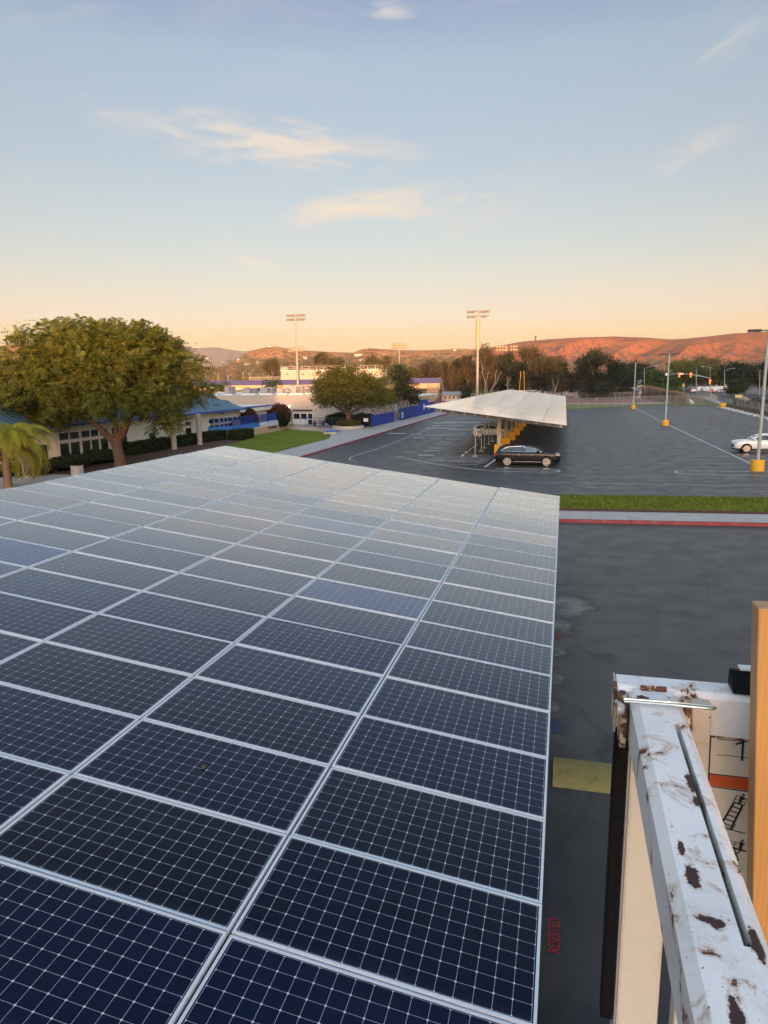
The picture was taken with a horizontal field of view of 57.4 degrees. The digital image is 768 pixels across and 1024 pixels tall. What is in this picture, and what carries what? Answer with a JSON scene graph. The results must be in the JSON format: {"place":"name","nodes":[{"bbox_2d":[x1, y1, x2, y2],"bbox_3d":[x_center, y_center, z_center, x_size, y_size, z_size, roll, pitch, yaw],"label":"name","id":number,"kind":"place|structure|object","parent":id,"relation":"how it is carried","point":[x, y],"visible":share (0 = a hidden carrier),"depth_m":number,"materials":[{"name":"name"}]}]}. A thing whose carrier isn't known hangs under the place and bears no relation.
{"place":"outdoors","nodes":[
{"label":"outdoors","id":0,"kind":"place"},
{"bbox_2d":[0,473,70,489],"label":"walkway pavement","id":1,"kind":"structure","parent":0,"point":[18,482],"depth_m":51.59,"materials":[{"name":"concrete"}]},
{"bbox_2d":[0,422,54,488],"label":"palm","id":2,"kind":"object","parent":1,"relation":"on","point":[20,441],"visible":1,"depth_m":46.76,"materials":[{"name":"green plant"}]},
{"bbox_2d":[33,458,56,474],"bbox_3d":[-26.445,-3.539,54.263,2.194,1.269,2.214,2,11,14],"label":"shrub","id":3,"kind":"object","parent":1,"relation":"on","point":[53,467],"visible":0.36,"depth_m":53.89,"materials":[{"name":"green plant"}]},
{"bbox_2d":[69,462,83,475],"bbox_3d":[-23.188,-3.226,52.997,0.720,1.080,0.720,2,11,14],"label":"trash bin","id":4,"kind":"object","parent":1,"relation":"on","point":[76,468],"visible":0.75,"depth_m":52.72,"materials":[{"name":"paint"}]},
{"bbox_2d":[0,345,245,385],"bbox_3d":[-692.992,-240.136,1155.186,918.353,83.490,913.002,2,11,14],"label":"hills","id":5,"kind":"structure","parent":0,"point":[222,377],"depth_m":1277.11,"materials":[{"name":"soil"}]},
{"bbox_2d":[146,347,248,369],"bbox_3d":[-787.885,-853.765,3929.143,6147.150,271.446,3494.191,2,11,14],"label":"hills","id":6,"kind":"structure","parent":0,"point":[216,354],"depth_m":4695.06,"materials":[{"name":"brown soil"}]},
{"bbox_2d":[154,429,328,459],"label":"lawn","id":7,"kind":"structure","parent":0,"point":[277,441],"depth_m":82.56,"materials":[{"name":"green plant"}]},
{"bbox_2d":[296,416,398,427],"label":"forecourt pavement","id":8,"kind":"structure","parent":0,"point":[307,425],"depth_m":108.06,"materials":[{"name":"concrete"}]},
{"bbox_2d":[212,391,404,424],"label":"school building","id":9,"kind":"structure","parent":8,"relation":"on","point":[301,406],"depth_m":113.06,"materials":[{"name":"paint"}]},
{"bbox_2d":[241,387,258,394],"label":"rooftop unit","id":10,"kind":"object","parent":9,"relation":"on","point":[249,391],"visible":1,"depth_m":120.27,"materials":[{"name":"grey metal"}]},
{"bbox_2d":[259,387,275,394],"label":"rooftop unit","id":11,"kind":"object","parent":9,"relation":"on","point":[267,390],"visible":1,"depth_m":120.81,"materials":[{"name":"grey metal"}]},
{"bbox_2d":[286,385,304,394],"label":"rooftop unit","id":12,"kind":"object","parent":9,"relation":"on","point":[297,390],"visible":0.94,"depth_m":118.09,"materials":[{"name":"white metal"}]},
{"bbox_2d":[324,412,355,424],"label":"shrub","id":13,"kind":"object","parent":8,"relation":"on","point":[335,415],"visible":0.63,"depth_m":107.10,"materials":[{"name":"green plant"}]},
{"bbox_2d":[352,412,376,425],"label":"shrub","id":14,"kind":"object","parent":8,"relation":"on","point":[359,415],"visible":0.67,"depth_m":106.79,"materials":[{"name":"green plant"}]},
{"bbox_2d":[371,411,394,426],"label":"fabric fence","id":15,"kind":"object","parent":8,"relation":"on","point":[385,418],"visible":0.94,"depth_m":110.76,"materials":[{"name":"blue fabric"}]},
{"bbox_2d":[401,393,436,406],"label":"school building","id":16,"kind":"structure","parent":8,"relation":"on","point":[430,397],"depth_m":167.01,"materials":[{"name":"paint"}]},
{"bbox_2d":[275,412,444,456],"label":"pavement","id":17,"kind":"structure","parent":0,"point":[345,436],"depth_m":89.20,"materials":[{"name":"concrete"}]},
{"bbox_2d":[288,426,330,430],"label":"planter wall","id":18,"kind":"structure","parent":17,"relation":"on","point":[306,428],"depth_m":99.98,"materials":[{"name":"paint"}]},
{"bbox_2d":[291,416,371,427],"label":"entrance fence","id":19,"kind":"object","parent":17,"relation":"on","point":[330,421],"visible":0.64,"depth_m":103.71,"materials":[{"name":"black metal"}]},
{"bbox_2d":[332,425,363,428],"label":"planter","id":20,"kind":"object","parent":17,"relation":"on","point":[347,427],"visible":0.82,"depth_m":100.60,"materials":[{"name":"paint"}]},
{"bbox_2d":[336,419,360,425],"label":"shrub","id":21,"kind":"object","parent":20,"relation":"in","point":[348,422],"visible":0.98,"depth_m":101.20,"materials":[{"name":"green plant"}]},
{"bbox_2d":[306,360,393,419],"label":"street tree","id":22,"kind":"object","parent":17,"relation":"on","point":[339,386],"visible":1,"depth_m":99.57,"materials":[{"name":"green plant"}]},
{"bbox_2d":[399,405,417,420],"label":"fabric fence","id":23,"kind":"object","parent":17,"relation":"on","point":[407,412],"visible":0.94,"depth_m":126.28,"materials":[{"name":"blue fabric"}]},
{"bbox_2d":[418,399,427,415],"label":"fabric fence","id":24,"kind":"object","parent":17,"relation":"on","point":[422,410],"visible":0.84,"depth_m":139.44,"materials":[{"name":"blue fabric"}]},
{"bbox_2d":[210,346,520,379],"bbox_3d":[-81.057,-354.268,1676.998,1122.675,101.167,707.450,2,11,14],"label":"hills","id":25,"kind":"structure","parent":0,"point":[277,352],"depth_m":1766.63,"materials":[{"name":"soil"}]},
{"bbox_2d":[0,0,767,352],"label":"sky","id":26,"kind":"structure","parent":0,"point":[381,173],"materials":[{"name":"blue"}]},
{"bbox_2d":[441,391,461,400],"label":"house","id":27,"kind":"structure","parent":0,"point":[450,396],"depth_m":235.21,"materials":[{"name":"paint"}]},
{"bbox_2d":[175,405,767,1023],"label":"parking lot","id":28,"kind":"structure","parent":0,"point":[665,601],"depth_m":23.84,"materials":[{"name":"grey asphalt"}]},
{"bbox_2d":[0,446,559,1023],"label":"solar carport","id":29,"kind":"object","parent":28,"relation":"on","point":[244,626],"visible":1,"depth_m":7.14,"materials":[{"name":"blue glass"}]},
{"bbox_2d":[299,413,448,456],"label":"red kerb","id":30,"kind":"structure","parent":28,"relation":"on","point":[312,453],"depth_m":82.95,"materials":[{"name":"paint"}]},
{"bbox_2d":[472,423,509,437],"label":"parked suv","id":31,"kind":"object","parent":28,"relation":"on","point":[477,427],"visible":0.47,"depth_m":84.37,"materials":[{"name":"white paint"}]},
{"bbox_2d":[424,389,566,453],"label":"solar carport","id":32,"kind":"object","parent":28,"relation":"on","point":[522,408],"visible":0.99,"depth_m":75.53,"materials":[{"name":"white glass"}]},
{"bbox_2d":[494,444,560,466],"bbox_3d":[11.652,-4.661,57.032,5.234,1.700,2.307,2,11,12],"label":"parked suv","id":33,"kind":"object","parent":28,"relation":"on","point":[507,454],"visible":1,"depth_m":56.24,"materials":[{"name":"black paint"}]},
{"bbox_2d":[547,918,559,952],"bbox_3d":[2.142,5.330,8.844,0.150,0.001,0.567,2,11,14],"label":"reserved stencil","id":34,"kind":"object","parent":28,"relation":"on","point":[553,935],"visible":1,"depth_m":8.83},
{"bbox_2d":[349,411,764,491],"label":"worn stall markings","id":35,"kind":"object","parent":28,"relation":"on","point":[446,460],"visible":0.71,"depth_m":63.33,"materials":[{"name":"paint"}]},
{"bbox_2d":[552,757,611,793],"bbox_3d":[5.057,4.673,12.029,4.200,0.107,1.000,2,11,14],"label":"speed bump","id":36,"kind":"object","parent":28,"relation":"on","point":[583,775],"visible":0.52,"depth_m":12.27,"materials":[{"name":"yellow paint"}]},
{"bbox_2d":[407,409,758,475],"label":"lane markings","id":37,"kind":"object","parent":28,"relation":"on","point":[675,471],"visible":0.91,"depth_m":57.86,"materials":[{"name":"paint"}]},
{"bbox_2d":[488,493,767,513],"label":"grass verge","id":38,"kind":"object","parent":28,"relation":"on","point":[673,503],"depth_m":37.20,"materials":[{"name":"green plant"}]},
{"bbox_2d":[486,508,767,513],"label":"bare earth edge","id":39,"kind":"object","parent":38,"relation":"on","point":[688,511],"visible":0.4,"depth_m":35.78,"materials":[{"name":"brown soil"}]},
{"bbox_2d":[559,519,767,526],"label":"red kerb","id":40,"kind":"structure","parent":28,"relation":"on","point":[665,522],"depth_m":33.43,"materials":[{"name":"paint"}]},
{"bbox_2d":[659,353,679,425],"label":"lot lamp","id":41,"kind":"object","parent":28,"relation":"on","point":[665,422],"visible":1,"depth_m":101.29,"materials":[{"name":"grey metal"}]},
{"bbox_2d":[731,433,767,452],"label":"car","id":42,"kind":"object","parent":28,"relation":"on","point":[748,444],"visible":0.99,"depth_m":64.14,"materials":[{"name":"white paint"}]},
{"bbox_2d":[747,329,767,470],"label":"lot lamp","id":43,"kind":"object","parent":28,"relation":"on","point":[757,464],"visible":0.98,"depth_m":51.43,"materials":[{"name":"metal"}]},
{"bbox_2d":[237,383,758,440],"bbox_3d":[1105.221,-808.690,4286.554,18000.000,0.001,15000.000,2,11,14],"label":"ground","id":44,"kind":"structure","parent":0,"point":[698,399],"depth_m":436.41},
{"bbox_2d":[0,313,222,467],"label":"shade tree","id":45,"kind":"object","parent":44,"relation":"on","point":[67,365],"visible":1,"depth_m":53.01,"materials":[{"name":"green plant"}]},
{"bbox_2d":[0,380,273,477],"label":"school building","id":46,"kind":"structure","parent":44,"relation":"on","point":[79,439],"depth_m":66.95,"materials":[{"name":"beige paint"}]},
{"bbox_2d":[59,442,70,455],"bbox_3d":[-27.577,-5.371,60.616,0.050,1.260,1.290,2,11,14],"label":"window","id":47,"kind":"structure","parent":46,"relation":"in","point":[64,447],"depth_m":60.59,"materials":[{"name":"black glass"}]},
{"bbox_2d":[70,441,80,453],"bbox_3d":[-27.239,-5.621,61.926,0.050,1.260,1.340,2,11,14],"label":"window","id":48,"kind":"structure","parent":46,"relation":"in","point":[75,447],"depth_m":61.94,"materials":[{"name":"black glass"}]},
{"bbox_2d":[51,439,244,474],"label":"planting bed","id":49,"kind":"object","parent":44,"relation":"on","point":[134,459],"visible":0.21,"depth_m":67.70,"materials":[{"name":"green plant"}]},
{"bbox_2d":[49,456,73,470],"bbox_3d":[-26.053,-3.959,56.655,2.265,1.204,2.296,2,11,14],"label":"shrub","id":50,"kind":"object","parent":49,"relation":"on","point":[62,463],"visible":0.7,"depth_m":56.03,"materials":[{"name":"green plant"}]},
{"bbox_2d":[78,453,94,466],"bbox_3d":[-25.393,-4.364,58.910,2.046,1.155,2.033,-10,14,-41],"label":"shrub","id":51,"kind":"object","parent":49,"relation":"on","point":[88,460],"visible":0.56,"depth_m":58.52,"materials":[{"name":"green plant"}]},
{"bbox_2d":[82,449,107,464],"bbox_3d":[-25.175,-4.843,60.943,2.356,1.344,2.351,-3,11,-15],"label":"shrub","id":52,"kind":"object","parent":49,"relation":"on","point":[100,456],"visible":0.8,"depth_m":60.43,"materials":[{"name":"green plant"}]},
{"bbox_2d":[98,448,113,462],"bbox_3d":[-24.602,-5.000,62.002,2.459,1.249,2.385,2,11,14],"label":"shrub","id":53,"kind":"object","parent":49,"relation":"on","point":[109,454],"visible":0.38,"depth_m":61.49,"materials":[{"name":"green plant"}]},
{"bbox_2d":[122,436,178,455],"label":"hedge","id":54,"kind":"object","parent":49,"relation":"on","point":[137,447],"visible":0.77,"depth_m":69.89,"materials":[{"name":"green plant"}]},
{"bbox_2d":[176,433,203,446],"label":"hedge","id":55,"kind":"object","parent":49,"relation":"on","point":[187,439],"visible":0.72,"depth_m":77.33,"materials":[{"name":"green plant"}]},
{"bbox_2d":[202,429,226,441],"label":"hedge","id":56,"kind":"object","parent":49,"relation":"on","point":[212,435],"visible":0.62,"depth_m":83.30,"materials":[{"name":"green plant"}]},
{"bbox_2d":[227,428,254,439],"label":"hedge","id":57,"kind":"object","parent":49,"relation":"on","point":[241,434],"visible":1,"depth_m":84.33,"materials":[{"name":"green plant"}]},
{"bbox_2d":[208,420,289,434],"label":"sign wall","id":58,"kind":"structure","parent":49,"relation":"on","point":[266,427],"depth_m":94.73,"materials":[{"name":"blue paint"}]},
{"bbox_2d":[211,412,276,426],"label":"terrace railing","id":59,"kind":"object","parent":58,"relation":"on","point":[262,417],"visible":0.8,"depth_m":90.70,"materials":[{"name":"blue metal"}]},
{"bbox_2d":[207,381,230,391],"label":"palm","id":60,"kind":"object","parent":44,"relation":"on","point":[221,386],"visible":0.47,"depth_m":157.33,"materials":[{"name":"green plant"}]},
{"bbox_2d":[1,353,766,392],"bbox_3d":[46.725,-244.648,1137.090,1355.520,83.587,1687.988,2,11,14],"label":"distant woods","id":61,"kind":"object","parent":44,"relation":"on","point":[257,369],"visible":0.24,"depth_m":1651.48,"materials":[{"name":"green plant"}]},
{"bbox_2d":[371,363,401,411],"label":"slim tree","id":62,"kind":"object","parent":44,"relation":"on","point":[387,382],"visible":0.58,"depth_m":114.73,"materials":[{"name":"green plant"}]},
{"bbox_2d":[387,361,422,419],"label":"slim tree","id":63,"kind":"object","parent":44,"relation":"on","point":[402,377],"visible":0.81,"depth_m":121.53,"materials":[{"name":"green plant"}]},
{"bbox_2d":[661,356,713,388],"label":"broadleaf tree","id":64,"kind":"object","parent":44,"relation":"on","point":[685,378],"visible":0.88,"depth_m":360.76,"materials":[{"name":"green plant"}]},
{"bbox_2d":[692,352,728,385],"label":"broadleaf tree","id":65,"kind":"object","parent":44,"relation":"on","point":[702,358],"visible":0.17,"depth_m":377.83,"materials":[{"name":"green plant"}]},
{"bbox_2d":[721,402,767,416],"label":"retaining wall","id":66,"kind":"structure","parent":44,"relation":"on","point":[749,409],"depth_m":138.42,"materials":[{"name":"grey concrete"}]},
{"bbox_2d":[435,394,658,402],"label":"running track","id":67,"kind":"structure","parent":0,"point":[574,400],"depth_m":218.75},
{"bbox_2d":[426,358,464,393],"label":"eucalyptus tree","id":68,"kind":"object","parent":67,"relation":"on","point":[445,373],"visible":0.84,"depth_m":257.52,"materials":[{"name":"green plant"}]},
{"bbox_2d":[491,349,523,391],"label":"eucalyptus tree","id":69,"kind":"object","parent":67,"relation":"on","point":[510,368],"visible":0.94,"depth_m":246.09,"materials":[{"name":"green plant"}]},
{"bbox_2d":[513,343,548,392],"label":"eucalyptus tree","id":70,"kind":"object","parent":67,"relation":"on","point":[529,355],"visible":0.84,"depth_m":240.00,"materials":[{"name":"green plant"}]},
{"bbox_2d":[530,350,573,394],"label":"eucalyptus tree","id":71,"kind":"object","parent":67,"relation":"on","point":[549,368],"visible":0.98,"depth_m":233.51,"materials":[{"name":"green plant"}]},
{"bbox_2d":[471,392,640,399],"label":"chain link fence","id":72,"kind":"object","parent":67,"relation":"on","point":[616,395],"visible":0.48,"depth_m":226.38,"materials":[{"name":"metal"}]},
{"bbox_2d":[567,356,599,394],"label":"eucalyptus tree","id":73,"kind":"object","parent":67,"relation":"on","point":[574,384],"visible":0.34,"depth_m":246.89,"materials":[{"name":"green plant"}]},
{"bbox_2d":[614,386,633,398],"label":"bush","id":74,"kind":"object","parent":67,"relation":"on","point":[625,389],"visible":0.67,"depth_m":229.62,"materials":[{"name":"green plant"}]},
{"bbox_2d":[641,384,689,403],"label":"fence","id":75,"kind":"object","parent":67,"relation":"on","point":[654,391],"visible":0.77,"depth_m":201.31,"materials":[{"name":"grey metal"}]},
{"bbox_2d":[422,391,718,411],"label":"playing field","id":76,"kind":"structure","parent":0,"point":[613,405],"depth_m":179.79,"materials":[{"name":"green plant"}]},
{"bbox_2d":[260,357,280,379],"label":"eucalyptus tree","id":77,"kind":"object","parent":76,"relation":"on","point":[272,366],"visible":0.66,"depth_m":315.48,"materials":[{"name":"green plant"}]},
{"bbox_2d":[286,314,305,385],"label":"floodlight mast","id":78,"kind":"object","parent":76,"relation":"on","point":[295,319],"visible":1,"depth_m":204.32,"materials":[{"name":"metal"}]},
{"bbox_2d":[192,377,444,402],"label":"grandstand","id":79,"kind":"object","parent":76,"relation":"on","point":[428,383],"visible":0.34,"depth_m":208.57,"materials":[{"name":"metal"}]},
{"bbox_2d":[249,362,386,390],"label":"press box","id":80,"kind":"object","parent":79,"relation":"on","point":[286,374],"visible":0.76,"depth_m":212.47,"materials":[{"name":"paint"}]},
{"bbox_2d":[309,350,331,369],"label":"eucalyptus tree","id":81,"kind":"object","parent":76,"relation":"on","point":[324,358],"visible":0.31,"depth_m":339.07,"materials":[{"name":"green plant"}]},
{"bbox_2d":[325,356,344,369],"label":"eucalyptus tree","id":82,"kind":"object","parent":76,"relation":"on","point":[334,361],"visible":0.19,"depth_m":348.66,"materials":[{"name":"green plant"}]},
{"bbox_2d":[362,351,381,368],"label":"eucalyptus tree","id":83,"kind":"object","parent":76,"relation":"on","point":[372,363],"visible":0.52,"depth_m":233.01,"materials":[{"name":"green plant"}]},
{"bbox_2d":[417,359,439,392],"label":"eucalyptus tree","id":84,"kind":"object","parent":76,"relation":"on","point":[426,366],"visible":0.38,"depth_m":270.27,"materials":[{"name":"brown plant"}]},
{"bbox_2d":[450,358,472,388],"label":"broadleaf tree","id":85,"kind":"object","parent":76,"relation":"on","point":[456,363],"visible":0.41,"depth_m":262.07,"materials":[{"name":"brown plant"}]},
{"bbox_2d":[456,352,481,391],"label":"eucalyptus tree","id":86,"kind":"object","parent":76,"relation":"on","point":[468,370],"visible":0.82,"depth_m":260.03,"materials":[{"name":"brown plant"}]},
{"bbox_2d":[467,310,489,395],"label":"floodlight mast","id":87,"kind":"object","parent":76,"relation":"on","point":[477,343],"visible":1,"depth_m":193.68,"materials":[{"name":"metal"}]},
{"bbox_2d":[469,341,506,393],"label":"eucalyptus tree","id":88,"kind":"object","parent":76,"relation":"on","point":[488,362],"visible":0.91,"depth_m":246.54,"materials":[{"name":"brown plant"}]},
{"bbox_2d":[568,346,620,399],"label":"eucalyptus tree","id":89,"kind":"object","parent":76,"relation":"on","point":[594,378],"visible":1,"depth_m":219.66,"materials":[{"name":"green plant"}]},
{"bbox_2d":[604,358,630,399],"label":"broadleaf tree","id":90,"kind":"object","parent":76,"relation":"on","point":[617,371],"visible":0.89,"depth_m":222.97,"materials":[{"name":"green plant"}]},
{"bbox_2d":[618,369,642,386],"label":"broadleaf tree","id":91,"kind":"object","parent":76,"relation":"on","point":[630,379],"visible":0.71,"depth_m":277.56,"materials":[{"name":"green plant"}]},
{"bbox_2d":[566,396,715,408],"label":"chain link fence","id":92,"kind":"object","parent":76,"relation":"on","point":[645,399],"visible":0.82,"depth_m":173.07,"materials":[{"name":"metal"}]},
{"bbox_2d":[626,359,656,379],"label":"broadleaf tree","id":93,"kind":"object","parent":76,"relation":"on","point":[640,367],"visible":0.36,"depth_m":350.49,"materials":[{"name":"green plant"}]},
{"bbox_2d":[636,368,665,386],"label":"broadleaf tree","id":94,"kind":"object","parent":76,"relation":"on","point":[650,375],"visible":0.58,"depth_m":240.15,"materials":[{"name":"green plant"}]},
{"bbox_2d":[655,372,683,390],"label":"broadleaf tree","id":95,"kind":"object","parent":76,"relation":"on","point":[674,381],"visible":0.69,"depth_m":235.69,"materials":[{"name":"green plant"}]},
{"bbox_2d":[475,332,766,377],"bbox_3d":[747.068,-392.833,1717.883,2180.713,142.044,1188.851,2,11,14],"label":"hills","id":96,"kind":"structure","parent":0,"point":[750,347],"depth_m":1881.42,"materials":[{"name":"soil"}]},
{"bbox_2d":[483,511,767,522],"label":"island pavement","id":97,"kind":"structure","parent":0,"point":[710,517],"depth_m":34.62,"materials":[{"name":"concrete"}]},
{"bbox_2d":[599,664,767,1023],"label":"work platform","id":98,"kind":"structure","parent":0,"point":[676,875],"depth_m":1.01,"materials":[{"name":"white paint"}]},
{"bbox_2d":[747,601,767,945],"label":"lumber","id":99,"kind":"object","parent":98,"relation":"on","point":[757,864],"visible":0.81,"depth_m":1.02,"materials":[{"name":"brown wood"}]},
{"bbox_2d":[674,386,767,402],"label":"street","id":100,"kind":"structure","parent":0,"point":[750,392],"depth_m":275.10,"materials":[{"name":"grey asphalt"}]},
{"bbox_2d":[702,366,726,385],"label":"broadleaf tree","id":101,"kind":"object","parent":100,"relation":"on","point":[710,373],"visible":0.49,"depth_m":343.13,"materials":[{"name":"green plant"}]},
{"bbox_2d":[720,377,753,394],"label":"broadleaf tree","id":102,"kind":"object","parent":100,"relation":"on","point":[736,387],"visible":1,"depth_m":235.33,"materials":[{"name":"green plant"}]},
{"bbox_2d":[715,358,763,394],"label":"broadleaf tree","id":103,"kind":"object","parent":100,"relation":"on","point":[746,372],"visible":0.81,"depth_m":266.87,"materials":[{"name":"green plant"}]},
{"bbox_2d":[750,360,767,393],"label":"broadleaf tree","id":104,"kind":"object","parent":100,"relation":"on","point":[762,364],"visible":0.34,"depth_m":275.15,"materials":[{"name":"green plant"}]},
{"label":"terrace floor","id":105,"kind":"structure","parent":0,"visible":0},
{"bbox_2d":[240,407,258,424],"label":"shrub","id":106,"kind":"object","parent":105,"relation":"on","point":[249,411],"visible":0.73,"depth_m":93.03,"materials":[{"name":"red plant"}]},
{"bbox_2d":[268,402,292,426],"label":"shrub","id":107,"kind":"object","parent":105,"relation":"on","point":[283,415],"visible":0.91,"depth_m":100.52,"materials":[{"name":"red plant"}]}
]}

